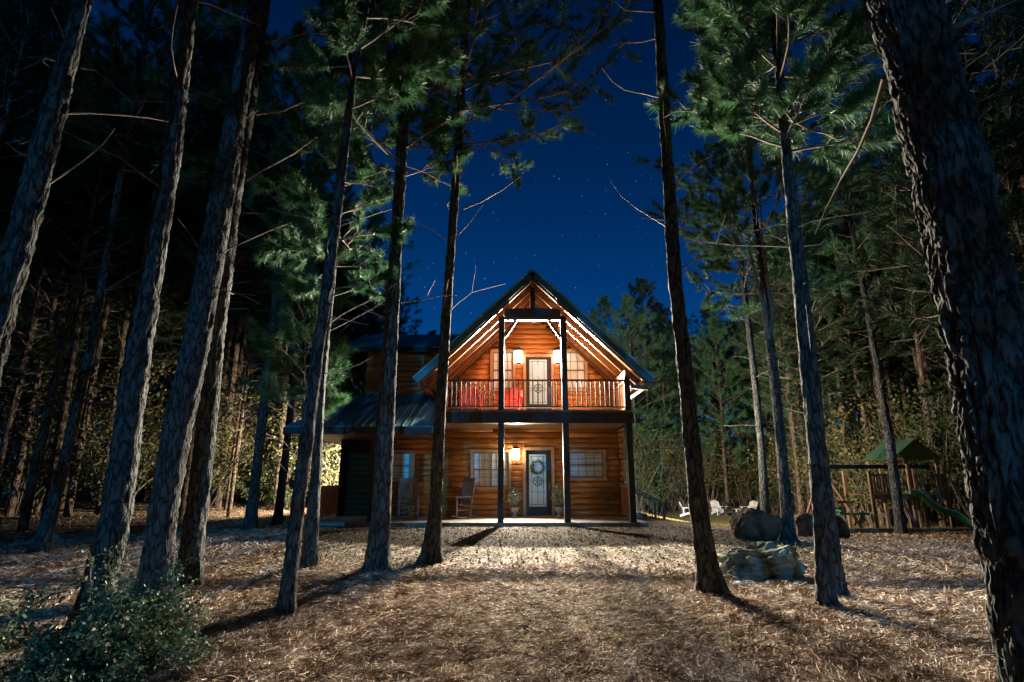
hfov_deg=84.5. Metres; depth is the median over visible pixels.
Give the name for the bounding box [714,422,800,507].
shrub
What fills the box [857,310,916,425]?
pine tree
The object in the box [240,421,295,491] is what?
shrub
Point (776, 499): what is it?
shrub
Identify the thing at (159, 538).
pine tree
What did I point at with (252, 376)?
pine tree
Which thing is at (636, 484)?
shrub
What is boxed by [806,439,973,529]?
playset
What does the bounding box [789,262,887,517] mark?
pine tree
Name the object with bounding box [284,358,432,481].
shrub
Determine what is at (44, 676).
bush
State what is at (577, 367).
window
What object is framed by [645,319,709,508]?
pine tree
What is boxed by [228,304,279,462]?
pine tree
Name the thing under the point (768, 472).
shrub
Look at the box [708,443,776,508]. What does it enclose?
shrub
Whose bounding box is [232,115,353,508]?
pine tree
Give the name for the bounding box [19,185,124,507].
pine tree
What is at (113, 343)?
pine tree
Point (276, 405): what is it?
pine tree
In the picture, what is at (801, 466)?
shrub
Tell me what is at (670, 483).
shrub
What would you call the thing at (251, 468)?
shrub
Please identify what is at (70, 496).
pine tree
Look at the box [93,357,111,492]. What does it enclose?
pine tree
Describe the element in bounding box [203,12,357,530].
pine tree
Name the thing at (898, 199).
pine tree
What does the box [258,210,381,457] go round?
pine tree
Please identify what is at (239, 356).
pine tree
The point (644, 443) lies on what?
shrub
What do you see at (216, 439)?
shrub
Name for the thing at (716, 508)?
adirondack chair
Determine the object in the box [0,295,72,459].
pine tree
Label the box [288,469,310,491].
shrub
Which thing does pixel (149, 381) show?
pine tree
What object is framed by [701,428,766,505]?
shrub
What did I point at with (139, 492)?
pine tree
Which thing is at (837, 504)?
pine tree
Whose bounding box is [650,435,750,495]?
shrub
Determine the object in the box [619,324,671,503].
pine tree
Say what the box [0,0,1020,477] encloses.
sky
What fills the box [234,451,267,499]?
shrub
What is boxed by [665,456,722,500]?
shrub
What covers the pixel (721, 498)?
shrub
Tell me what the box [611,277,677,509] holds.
pine tree
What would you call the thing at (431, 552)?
pine tree
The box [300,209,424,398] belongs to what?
pine tree
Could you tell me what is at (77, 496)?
pine tree
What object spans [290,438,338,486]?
shrub
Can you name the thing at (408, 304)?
pine tree
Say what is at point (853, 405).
pine tree
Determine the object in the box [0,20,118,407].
pine tree
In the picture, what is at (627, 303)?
pine tree
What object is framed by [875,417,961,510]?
shrub
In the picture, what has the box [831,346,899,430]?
pine tree
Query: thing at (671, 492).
shrub
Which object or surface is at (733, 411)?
pine tree
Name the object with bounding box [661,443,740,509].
shrub
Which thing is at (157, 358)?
pine tree
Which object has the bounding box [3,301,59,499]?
pine tree
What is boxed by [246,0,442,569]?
pine tree
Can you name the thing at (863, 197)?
pine tree
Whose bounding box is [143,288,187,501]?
pine tree
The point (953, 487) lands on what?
shrub
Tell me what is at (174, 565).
bush
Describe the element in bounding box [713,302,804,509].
pine tree
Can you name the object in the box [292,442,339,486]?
shrub
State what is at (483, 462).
window
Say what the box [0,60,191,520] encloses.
pine tree
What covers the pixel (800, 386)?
pine tree
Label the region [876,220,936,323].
pine tree
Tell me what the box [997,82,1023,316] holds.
pine tree
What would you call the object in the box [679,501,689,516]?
adirondack chair
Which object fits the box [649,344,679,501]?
pine tree
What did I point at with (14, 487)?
pine tree
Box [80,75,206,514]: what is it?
pine tree
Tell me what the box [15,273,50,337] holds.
pine tree
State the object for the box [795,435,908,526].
shrub
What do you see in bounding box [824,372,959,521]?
shrub
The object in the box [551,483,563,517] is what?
potted topiary
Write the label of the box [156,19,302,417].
pine tree
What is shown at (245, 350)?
pine tree
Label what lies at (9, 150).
pine tree
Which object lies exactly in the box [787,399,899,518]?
shrub
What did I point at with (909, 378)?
pine tree
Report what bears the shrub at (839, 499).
on the ground at (715, 519)
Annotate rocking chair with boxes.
[397,478,419,517]
[442,478,475,518]
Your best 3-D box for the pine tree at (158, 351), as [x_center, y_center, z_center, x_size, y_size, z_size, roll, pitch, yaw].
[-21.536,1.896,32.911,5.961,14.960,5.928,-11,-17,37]
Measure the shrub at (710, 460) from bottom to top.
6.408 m
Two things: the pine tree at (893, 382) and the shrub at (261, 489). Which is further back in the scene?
the pine tree at (893, 382)
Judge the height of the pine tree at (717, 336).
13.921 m
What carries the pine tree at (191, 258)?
on the ground at (715, 519)
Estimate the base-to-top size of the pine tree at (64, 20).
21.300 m
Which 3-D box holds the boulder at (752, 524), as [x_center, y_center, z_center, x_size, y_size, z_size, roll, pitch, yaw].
[5.636,4.319,12.920,1.207,0.954,0.911,0,-14,0]
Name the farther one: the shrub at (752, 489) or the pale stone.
the shrub at (752, 489)
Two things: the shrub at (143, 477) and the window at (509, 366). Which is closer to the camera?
the window at (509, 366)
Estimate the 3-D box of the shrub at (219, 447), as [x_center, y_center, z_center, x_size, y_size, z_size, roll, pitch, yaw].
[-10.816,3.277,18.997,4.753,5.426,5.141,-3,-14,11]
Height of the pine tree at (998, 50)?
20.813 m
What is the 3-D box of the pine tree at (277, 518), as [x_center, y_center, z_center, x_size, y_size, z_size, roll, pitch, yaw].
[-6.283,-1.998,17.430,4.557,14.902,3.906,0,-14,0]
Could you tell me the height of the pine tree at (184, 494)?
19.395 m
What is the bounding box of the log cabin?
[283,269,665,526]
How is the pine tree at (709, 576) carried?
on the ground at (715, 519)
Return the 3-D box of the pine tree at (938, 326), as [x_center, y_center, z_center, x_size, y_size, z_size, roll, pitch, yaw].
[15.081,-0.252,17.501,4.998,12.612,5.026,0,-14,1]
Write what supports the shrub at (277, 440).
on the ground at (715, 519)
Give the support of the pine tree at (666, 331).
on the ground at (715, 519)
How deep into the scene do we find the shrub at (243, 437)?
32.94 m
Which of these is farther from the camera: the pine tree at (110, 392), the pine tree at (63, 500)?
the pine tree at (110, 392)
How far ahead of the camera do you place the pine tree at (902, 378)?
32.36 m
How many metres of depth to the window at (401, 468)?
18.31 m
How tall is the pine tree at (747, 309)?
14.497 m
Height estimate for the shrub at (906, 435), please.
6.388 m
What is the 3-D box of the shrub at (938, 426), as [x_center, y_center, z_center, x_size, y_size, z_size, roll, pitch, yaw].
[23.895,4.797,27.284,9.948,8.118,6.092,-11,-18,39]
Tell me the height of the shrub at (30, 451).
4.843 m
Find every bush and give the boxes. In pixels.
[0,566,215,681]
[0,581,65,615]
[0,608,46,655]
[0,638,149,681]
[68,546,204,645]
[135,603,223,678]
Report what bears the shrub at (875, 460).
on the ground at (715, 519)
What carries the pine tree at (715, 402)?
on the ground at (715, 519)
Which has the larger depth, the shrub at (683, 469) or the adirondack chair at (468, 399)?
the shrub at (683, 469)
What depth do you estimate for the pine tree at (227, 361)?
30.17 m
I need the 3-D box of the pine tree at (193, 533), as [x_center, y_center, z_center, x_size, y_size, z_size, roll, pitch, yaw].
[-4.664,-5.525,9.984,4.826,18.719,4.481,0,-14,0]
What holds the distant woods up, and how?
on the ground at (715, 519)
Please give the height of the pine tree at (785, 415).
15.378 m
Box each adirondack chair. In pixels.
[457,387,483,409]
[496,387,524,409]
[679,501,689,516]
[710,500,727,515]
[721,501,738,515]
[740,501,757,508]
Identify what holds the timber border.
on the ground at (715, 519)
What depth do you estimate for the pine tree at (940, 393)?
32.78 m
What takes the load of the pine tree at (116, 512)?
on the ground at (715, 519)
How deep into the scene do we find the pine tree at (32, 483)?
17.63 m
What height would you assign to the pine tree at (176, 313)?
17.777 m
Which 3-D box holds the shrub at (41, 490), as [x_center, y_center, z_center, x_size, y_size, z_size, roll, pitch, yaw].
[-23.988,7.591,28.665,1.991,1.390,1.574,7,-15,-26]
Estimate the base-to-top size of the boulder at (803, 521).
0.867 m
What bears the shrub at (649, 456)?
on the ground at (715, 519)
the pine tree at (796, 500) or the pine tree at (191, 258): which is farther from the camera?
the pine tree at (796, 500)
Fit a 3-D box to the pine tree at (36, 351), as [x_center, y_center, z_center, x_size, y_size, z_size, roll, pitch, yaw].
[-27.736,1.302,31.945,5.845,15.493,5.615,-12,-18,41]
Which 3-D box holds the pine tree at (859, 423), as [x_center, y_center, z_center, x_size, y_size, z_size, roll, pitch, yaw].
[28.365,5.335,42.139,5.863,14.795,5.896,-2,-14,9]
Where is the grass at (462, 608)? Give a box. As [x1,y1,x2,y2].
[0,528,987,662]
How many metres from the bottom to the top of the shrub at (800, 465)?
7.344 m
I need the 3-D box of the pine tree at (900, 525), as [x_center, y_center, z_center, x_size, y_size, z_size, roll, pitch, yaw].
[12.620,-1.530,20.395,5.178,16.414,5.199,0,-14,0]
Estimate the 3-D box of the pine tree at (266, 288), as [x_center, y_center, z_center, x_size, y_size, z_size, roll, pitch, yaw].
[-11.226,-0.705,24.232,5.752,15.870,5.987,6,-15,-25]
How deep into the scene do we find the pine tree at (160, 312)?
28.37 m
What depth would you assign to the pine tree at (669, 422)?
58.36 m
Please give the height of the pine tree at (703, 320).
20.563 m
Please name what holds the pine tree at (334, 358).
on the ground at (715, 519)
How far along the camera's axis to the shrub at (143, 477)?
28.92 m
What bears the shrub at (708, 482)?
on the ground at (715, 519)
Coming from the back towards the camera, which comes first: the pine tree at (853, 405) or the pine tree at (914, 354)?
the pine tree at (853, 405)
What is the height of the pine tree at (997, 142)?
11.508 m
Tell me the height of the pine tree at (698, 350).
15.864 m
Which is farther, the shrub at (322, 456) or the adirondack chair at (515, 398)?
the shrub at (322, 456)
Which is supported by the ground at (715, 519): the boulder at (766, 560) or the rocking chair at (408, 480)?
the boulder at (766, 560)
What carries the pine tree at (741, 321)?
on the ground at (715, 519)
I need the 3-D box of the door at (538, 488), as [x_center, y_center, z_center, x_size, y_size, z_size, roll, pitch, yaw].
[0.862,4.544,18.091,0.821,2.034,0.155,0,-14,0]
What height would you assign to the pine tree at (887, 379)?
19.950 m
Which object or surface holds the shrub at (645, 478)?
on the ground at (715, 519)
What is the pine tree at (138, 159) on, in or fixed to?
on the ground at (715, 519)
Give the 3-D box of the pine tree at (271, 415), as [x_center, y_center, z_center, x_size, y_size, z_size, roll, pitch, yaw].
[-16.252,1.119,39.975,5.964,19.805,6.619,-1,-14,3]
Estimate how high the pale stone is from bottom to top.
0.108 m
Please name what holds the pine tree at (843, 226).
on the ground at (715, 519)
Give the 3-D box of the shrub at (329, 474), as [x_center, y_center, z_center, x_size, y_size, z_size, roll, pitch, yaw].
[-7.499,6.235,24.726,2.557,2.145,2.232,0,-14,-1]
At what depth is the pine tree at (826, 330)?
28.83 m
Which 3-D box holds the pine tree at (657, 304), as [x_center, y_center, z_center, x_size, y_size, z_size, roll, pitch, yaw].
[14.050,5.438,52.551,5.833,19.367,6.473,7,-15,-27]
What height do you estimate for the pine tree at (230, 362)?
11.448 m
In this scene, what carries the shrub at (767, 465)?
on the ground at (715, 519)
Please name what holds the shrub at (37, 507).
on the ground at (715, 519)
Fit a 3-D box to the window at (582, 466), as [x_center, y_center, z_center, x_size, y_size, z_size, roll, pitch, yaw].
[2.399,4.003,18.197,1.283,0.975,0.185,0,-14,0]
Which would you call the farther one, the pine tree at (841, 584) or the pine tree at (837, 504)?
the pine tree at (837, 504)
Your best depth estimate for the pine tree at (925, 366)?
28.51 m
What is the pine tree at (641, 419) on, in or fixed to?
on the ground at (715, 519)
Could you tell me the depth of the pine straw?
5.80 m
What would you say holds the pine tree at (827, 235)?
on the ground at (715, 519)
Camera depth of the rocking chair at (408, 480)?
17.22 m
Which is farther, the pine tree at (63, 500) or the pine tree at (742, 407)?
the pine tree at (742, 407)
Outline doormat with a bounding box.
[524,516,553,517]
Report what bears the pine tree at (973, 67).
on the ground at (715, 519)
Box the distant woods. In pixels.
[0,292,928,502]
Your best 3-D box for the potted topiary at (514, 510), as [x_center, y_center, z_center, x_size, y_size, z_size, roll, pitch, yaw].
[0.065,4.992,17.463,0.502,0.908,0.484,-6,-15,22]
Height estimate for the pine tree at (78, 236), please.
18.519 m
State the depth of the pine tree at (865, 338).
36.33 m
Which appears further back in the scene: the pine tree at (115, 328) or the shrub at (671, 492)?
the shrub at (671, 492)
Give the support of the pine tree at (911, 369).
on the ground at (715, 519)
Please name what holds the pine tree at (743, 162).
on the ground at (715, 519)
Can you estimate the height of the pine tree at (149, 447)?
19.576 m
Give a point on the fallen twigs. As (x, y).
(511, 633)
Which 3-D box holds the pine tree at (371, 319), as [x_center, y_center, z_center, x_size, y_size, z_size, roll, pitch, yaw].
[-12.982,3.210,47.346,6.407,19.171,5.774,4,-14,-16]
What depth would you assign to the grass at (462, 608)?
6.44 m
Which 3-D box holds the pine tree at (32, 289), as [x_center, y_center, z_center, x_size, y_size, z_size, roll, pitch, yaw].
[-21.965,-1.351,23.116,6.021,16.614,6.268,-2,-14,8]
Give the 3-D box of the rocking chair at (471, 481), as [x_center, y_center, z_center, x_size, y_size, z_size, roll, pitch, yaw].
[-1.610,4.724,16.965,0.912,1.175,0.620,12,-18,-41]
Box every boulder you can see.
[717,541,807,581]
[729,508,782,541]
[794,512,813,536]
[836,515,849,539]
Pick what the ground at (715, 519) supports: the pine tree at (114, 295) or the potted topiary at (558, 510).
the pine tree at (114, 295)
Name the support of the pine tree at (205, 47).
on the ground at (715, 519)
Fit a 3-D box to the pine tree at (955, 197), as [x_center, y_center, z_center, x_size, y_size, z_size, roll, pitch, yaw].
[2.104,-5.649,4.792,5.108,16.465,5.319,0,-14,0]
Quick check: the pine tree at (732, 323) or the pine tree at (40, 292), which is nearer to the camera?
the pine tree at (40, 292)
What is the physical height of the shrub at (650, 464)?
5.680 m
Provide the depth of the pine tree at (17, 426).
37.26 m
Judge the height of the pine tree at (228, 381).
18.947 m
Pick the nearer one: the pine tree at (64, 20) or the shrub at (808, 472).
the pine tree at (64, 20)
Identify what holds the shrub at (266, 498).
on the ground at (715, 519)
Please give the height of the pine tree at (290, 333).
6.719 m
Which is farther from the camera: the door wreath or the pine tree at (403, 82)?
the door wreath
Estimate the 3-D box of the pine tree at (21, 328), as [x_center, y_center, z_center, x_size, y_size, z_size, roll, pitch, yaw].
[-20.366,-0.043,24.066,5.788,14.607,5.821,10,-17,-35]
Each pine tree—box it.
[0,0,77,225]
[0,0,97,233]
[0,0,115,222]
[0,0,167,385]
[0,12,40,186]
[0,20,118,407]
[0,36,112,405]
[0,51,200,531]
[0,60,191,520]
[0,131,163,512]
[0,168,115,479]
[0,208,117,481]
[0,273,44,414]
[0,282,77,498]
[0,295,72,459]
[0,300,83,499]
[2,346,82,496]
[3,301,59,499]
[4,88,137,516]
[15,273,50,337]
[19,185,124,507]
[22,267,53,301]
[24,0,237,555]
[24,369,48,481]
[32,163,162,508]
[35,302,73,499]
[39,317,114,434]
[42,135,195,510]
[55,98,190,516]
[62,0,259,634]
[62,340,111,375]
[63,0,278,409]
[64,291,120,381]
[68,266,187,444]
[68,290,163,501]
[69,317,110,412]
[71,20,269,435]
[77,236,162,441]
[77,304,118,373]
[78,151,230,447]
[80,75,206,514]
[89,240,188,420]
[91,304,180,408]
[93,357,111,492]
[94,345,156,432]
[100,267,184,354]
[102,330,180,450]
[103,155,195,445]
[108,0,326,599]
[120,114,307,462]
[137,347,179,494]
[141,346,165,496]
[143,23,298,520]
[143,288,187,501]
[145,303,188,413]
[146,140,200,490]
[150,121,250,449]
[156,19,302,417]
[162,0,321,589]
[164,220,253,320]
[164,332,242,420]
[183,161,323,509]
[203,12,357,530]
[206,114,303,507]
[209,204,264,501]
[218,233,312,516]
[219,329,266,442]
[222,150,304,504]
[224,298,268,431]
[224,352,280,493]
[225,290,263,435]
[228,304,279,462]
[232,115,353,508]
[233,252,305,500]
[237,257,360,539]
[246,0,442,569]
[250,101,386,524]
[252,310,335,505]
[254,256,365,497]
[255,244,304,455]
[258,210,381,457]
[267,191,365,427]
[269,0,469,618]
[276,220,386,475]
[297,0,526,573]
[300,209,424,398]
[325,284,378,483]
[349,282,422,391]
[350,276,383,391]
[376,0,642,564]
[427,329,436,429]
[586,294,653,431]
[601,0,749,597]
[605,292,680,510]
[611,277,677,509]
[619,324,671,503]
[624,312,695,508]
[631,301,676,495]
[633,63,880,543]
[633,374,673,502]
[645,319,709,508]
[646,0,898,609]
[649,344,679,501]
[650,371,681,496]
[653,332,719,452]
[680,313,753,504]
[686,167,786,513]
[687,302,733,461]
[691,0,874,597]
[694,336,742,505]
[707,358,754,504]
[709,319,750,450]
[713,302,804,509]
[720,327,760,455]
[728,241,819,511]
[729,257,849,512]
[731,272,807,467]
[731,364,782,443]
[733,347,792,442]
[740,289,858,514]
[746,226,867,449]
[747,322,826,512]
[749,247,870,476]
[758,373,804,507]
[760,356,807,510]
[774,102,912,533]
[775,245,889,523]
[780,315,835,405]
[781,212,934,524]
[787,259,857,512]
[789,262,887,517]
[793,0,1023,411]
[793,307,845,517]
[808,159,928,501]
[814,176,929,521]
[815,0,1023,681]
[815,232,869,518]
[822,313,905,504]
[823,367,874,514]
[827,11,1023,369]
[827,219,879,435]
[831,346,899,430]
[838,191,946,526]
[842,16,1023,439]
[845,187,949,523]
[845,365,919,504]
[846,227,952,524]
[850,231,943,519]
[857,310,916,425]
[860,0,1023,240]
[861,316,940,412]
[862,78,1009,263]
[869,341,950,427]
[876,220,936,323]
[881,281,971,520]
[882,288,956,508]
[886,270,951,400]
[890,39,1023,315]
[896,173,1023,463]
[905,116,1023,350]
[962,0,1023,210]
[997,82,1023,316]
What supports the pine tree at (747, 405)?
on the ground at (715, 519)
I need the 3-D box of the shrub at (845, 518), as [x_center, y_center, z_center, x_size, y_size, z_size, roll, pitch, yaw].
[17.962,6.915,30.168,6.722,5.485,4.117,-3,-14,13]
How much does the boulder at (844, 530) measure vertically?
0.812 m
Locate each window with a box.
[392,450,413,481]
[396,355,424,384]
[470,449,510,489]
[490,349,515,391]
[560,349,588,391]
[569,449,606,479]
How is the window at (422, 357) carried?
in the log cabin
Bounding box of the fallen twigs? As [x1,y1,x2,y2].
[0,516,978,681]
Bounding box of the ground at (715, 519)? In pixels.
[0,479,996,681]
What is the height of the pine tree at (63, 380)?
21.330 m
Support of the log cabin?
on the ground at (715, 519)
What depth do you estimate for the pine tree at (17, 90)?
21.79 m
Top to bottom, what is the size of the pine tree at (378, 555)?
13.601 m
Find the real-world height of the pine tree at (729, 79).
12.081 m
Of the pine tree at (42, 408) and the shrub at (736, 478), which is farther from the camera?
the shrub at (736, 478)
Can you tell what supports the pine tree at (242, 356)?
on the ground at (715, 519)
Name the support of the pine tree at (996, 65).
on the ground at (715, 519)
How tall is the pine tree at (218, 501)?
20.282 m
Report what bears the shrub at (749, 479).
on the ground at (715, 519)
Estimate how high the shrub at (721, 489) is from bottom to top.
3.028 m
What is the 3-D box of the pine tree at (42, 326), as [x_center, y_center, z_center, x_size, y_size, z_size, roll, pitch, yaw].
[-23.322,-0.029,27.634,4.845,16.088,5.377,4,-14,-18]
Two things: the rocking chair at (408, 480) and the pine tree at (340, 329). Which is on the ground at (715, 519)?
the pine tree at (340, 329)
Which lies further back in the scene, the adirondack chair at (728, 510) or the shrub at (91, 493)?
the adirondack chair at (728, 510)
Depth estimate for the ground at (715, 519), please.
10.22 m
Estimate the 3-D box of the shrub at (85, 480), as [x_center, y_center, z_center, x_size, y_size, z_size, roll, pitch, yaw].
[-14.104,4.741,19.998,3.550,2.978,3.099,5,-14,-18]
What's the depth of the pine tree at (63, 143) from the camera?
23.23 m
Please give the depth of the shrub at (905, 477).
22.96 m
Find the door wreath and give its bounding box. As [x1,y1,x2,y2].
[529,458,545,475]
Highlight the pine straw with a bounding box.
[0,526,999,681]
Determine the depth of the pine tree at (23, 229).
5.26 m
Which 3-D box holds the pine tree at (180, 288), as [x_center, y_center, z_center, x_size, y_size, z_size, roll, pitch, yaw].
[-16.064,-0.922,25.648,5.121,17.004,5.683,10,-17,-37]
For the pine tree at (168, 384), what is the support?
on the ground at (715, 519)
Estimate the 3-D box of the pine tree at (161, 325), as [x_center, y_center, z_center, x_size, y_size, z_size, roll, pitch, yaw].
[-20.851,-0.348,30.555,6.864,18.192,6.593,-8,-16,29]
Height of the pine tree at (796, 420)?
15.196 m
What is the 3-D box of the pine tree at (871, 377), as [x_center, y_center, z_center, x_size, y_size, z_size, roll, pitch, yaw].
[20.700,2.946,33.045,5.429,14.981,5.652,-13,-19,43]
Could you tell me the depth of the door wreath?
18.13 m
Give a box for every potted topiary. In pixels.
[506,487,521,517]
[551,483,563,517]
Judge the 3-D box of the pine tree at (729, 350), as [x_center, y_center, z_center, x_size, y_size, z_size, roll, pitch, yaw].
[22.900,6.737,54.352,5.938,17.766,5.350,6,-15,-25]
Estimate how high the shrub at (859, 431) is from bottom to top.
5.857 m
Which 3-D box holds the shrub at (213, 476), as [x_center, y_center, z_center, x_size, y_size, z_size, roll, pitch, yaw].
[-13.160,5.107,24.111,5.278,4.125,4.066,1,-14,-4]
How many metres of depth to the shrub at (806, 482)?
29.67 m
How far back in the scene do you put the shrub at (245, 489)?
24.75 m
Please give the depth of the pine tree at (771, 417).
45.52 m
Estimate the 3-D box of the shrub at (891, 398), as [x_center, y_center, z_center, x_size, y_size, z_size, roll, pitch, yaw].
[21.502,4.480,26.837,10.145,8.279,6.213,-4,-14,16]
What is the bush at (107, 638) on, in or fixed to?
on the ground at (715, 519)
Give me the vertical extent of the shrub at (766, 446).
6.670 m
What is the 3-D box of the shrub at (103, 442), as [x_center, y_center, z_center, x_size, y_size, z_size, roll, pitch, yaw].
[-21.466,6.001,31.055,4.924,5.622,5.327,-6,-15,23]
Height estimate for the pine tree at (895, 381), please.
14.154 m
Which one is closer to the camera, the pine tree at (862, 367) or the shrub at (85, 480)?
the shrub at (85, 480)
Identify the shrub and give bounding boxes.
[0,360,145,511]
[0,402,104,514]
[0,420,54,497]
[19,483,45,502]
[24,356,164,505]
[49,346,249,492]
[52,401,166,495]
[68,433,157,503]
[79,365,283,508]
[82,398,155,497]
[136,440,153,494]
[142,420,253,490]
[143,412,254,485]
[213,399,278,497]
[215,452,276,500]
[216,400,327,507]
[222,412,298,503]
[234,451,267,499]
[236,451,276,491]
[238,458,293,505]
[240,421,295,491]
[259,487,273,504]
[265,436,340,490]
[268,404,339,495]
[268,486,306,509]
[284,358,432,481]
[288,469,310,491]
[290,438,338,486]
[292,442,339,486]
[322,458,338,485]
[622,410,672,481]
[623,430,670,511]
[623,434,676,510]
[624,428,668,504]
[624,430,673,512]
[637,478,677,514]
[640,436,684,510]
[649,424,748,512]
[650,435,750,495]
[654,430,747,509]
[654,474,684,506]
[660,456,720,498]
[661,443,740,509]
[664,416,743,512]
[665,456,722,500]
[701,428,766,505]
[703,426,776,507]
[707,473,750,505]
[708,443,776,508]
[711,474,744,508]
[712,438,771,507]
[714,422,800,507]
[717,419,787,467]
[728,445,791,506]
[728,455,776,509]
[728,484,756,507]
[739,435,803,512]
[741,439,791,505]
[742,415,862,506]
[744,471,794,512]
[769,421,839,510]
[772,424,853,507]
[786,423,902,522]
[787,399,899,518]
[788,436,897,525]
[788,451,867,500]
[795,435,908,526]
[823,385,946,526]
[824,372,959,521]
[830,461,885,524]
[837,418,950,520]
[839,352,970,519]
[847,402,949,510]
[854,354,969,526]
[862,444,966,527]
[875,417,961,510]
[894,386,953,457]
[894,398,971,519]
[895,394,952,470]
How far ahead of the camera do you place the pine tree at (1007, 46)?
20.50 m
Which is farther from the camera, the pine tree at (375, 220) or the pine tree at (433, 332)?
the pine tree at (433, 332)
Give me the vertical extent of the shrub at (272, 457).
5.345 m
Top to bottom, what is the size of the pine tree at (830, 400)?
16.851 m
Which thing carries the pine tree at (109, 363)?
on the ground at (715, 519)
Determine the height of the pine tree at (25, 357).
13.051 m
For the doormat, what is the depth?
17.14 m
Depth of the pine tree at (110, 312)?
28.18 m
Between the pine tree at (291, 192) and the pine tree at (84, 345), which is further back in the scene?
the pine tree at (84, 345)
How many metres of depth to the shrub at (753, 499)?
40.69 m
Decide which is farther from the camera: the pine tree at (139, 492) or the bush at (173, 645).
the pine tree at (139, 492)
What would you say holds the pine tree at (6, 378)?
on the ground at (715, 519)
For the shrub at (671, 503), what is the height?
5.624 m
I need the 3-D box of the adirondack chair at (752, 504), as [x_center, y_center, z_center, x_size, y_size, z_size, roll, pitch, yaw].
[14.992,10.541,35.513,0.948,0.905,0.740,8,-16,-29]
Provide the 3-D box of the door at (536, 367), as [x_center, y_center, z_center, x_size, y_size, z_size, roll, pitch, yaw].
[0.892,1.551,18.817,0.842,2.053,0.155,0,-14,0]
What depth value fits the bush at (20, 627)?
5.31 m
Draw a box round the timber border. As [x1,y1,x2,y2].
[849,528,972,532]
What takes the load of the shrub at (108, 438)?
on the ground at (715, 519)
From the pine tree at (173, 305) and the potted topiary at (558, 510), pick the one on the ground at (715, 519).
the pine tree at (173, 305)
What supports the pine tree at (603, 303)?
on the ground at (715, 519)
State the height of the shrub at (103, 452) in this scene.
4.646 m
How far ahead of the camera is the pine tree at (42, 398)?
42.28 m
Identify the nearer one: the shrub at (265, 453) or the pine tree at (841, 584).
the pine tree at (841, 584)
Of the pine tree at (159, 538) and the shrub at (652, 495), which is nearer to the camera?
the pine tree at (159, 538)
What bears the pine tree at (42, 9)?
on the ground at (715, 519)
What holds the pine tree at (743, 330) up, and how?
on the ground at (715, 519)
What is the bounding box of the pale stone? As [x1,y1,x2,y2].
[732,581,744,584]
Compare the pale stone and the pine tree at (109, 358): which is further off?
the pine tree at (109, 358)
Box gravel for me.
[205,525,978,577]
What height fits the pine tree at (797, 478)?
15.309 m
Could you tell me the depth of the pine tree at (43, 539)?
13.25 m
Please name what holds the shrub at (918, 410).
on the ground at (715, 519)
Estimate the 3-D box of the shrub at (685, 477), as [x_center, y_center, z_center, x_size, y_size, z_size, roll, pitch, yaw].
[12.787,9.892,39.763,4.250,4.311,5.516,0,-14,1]
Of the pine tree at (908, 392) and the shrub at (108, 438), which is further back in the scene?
the pine tree at (908, 392)
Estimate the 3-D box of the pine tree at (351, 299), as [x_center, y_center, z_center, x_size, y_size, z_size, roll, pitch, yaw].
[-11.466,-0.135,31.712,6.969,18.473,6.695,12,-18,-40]
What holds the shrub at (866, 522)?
on the ground at (715, 519)
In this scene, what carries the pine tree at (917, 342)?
on the ground at (715, 519)
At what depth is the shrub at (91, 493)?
25.89 m
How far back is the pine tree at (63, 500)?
23.87 m
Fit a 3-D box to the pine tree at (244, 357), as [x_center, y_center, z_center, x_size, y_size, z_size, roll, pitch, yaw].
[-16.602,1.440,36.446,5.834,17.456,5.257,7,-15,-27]
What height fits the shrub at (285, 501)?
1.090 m
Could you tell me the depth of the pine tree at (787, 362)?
26.61 m
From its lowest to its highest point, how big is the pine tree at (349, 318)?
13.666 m
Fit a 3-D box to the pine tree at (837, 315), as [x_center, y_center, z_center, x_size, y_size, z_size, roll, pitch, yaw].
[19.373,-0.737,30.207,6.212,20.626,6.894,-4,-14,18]
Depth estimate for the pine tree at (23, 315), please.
23.17 m
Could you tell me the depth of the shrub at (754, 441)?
47.64 m
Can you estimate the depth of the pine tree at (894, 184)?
15.84 m
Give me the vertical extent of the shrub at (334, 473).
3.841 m
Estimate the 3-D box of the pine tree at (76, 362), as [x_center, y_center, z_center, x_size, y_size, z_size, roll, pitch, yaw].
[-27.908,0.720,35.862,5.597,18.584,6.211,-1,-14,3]
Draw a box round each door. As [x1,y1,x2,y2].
[526,357,551,409]
[526,450,551,515]

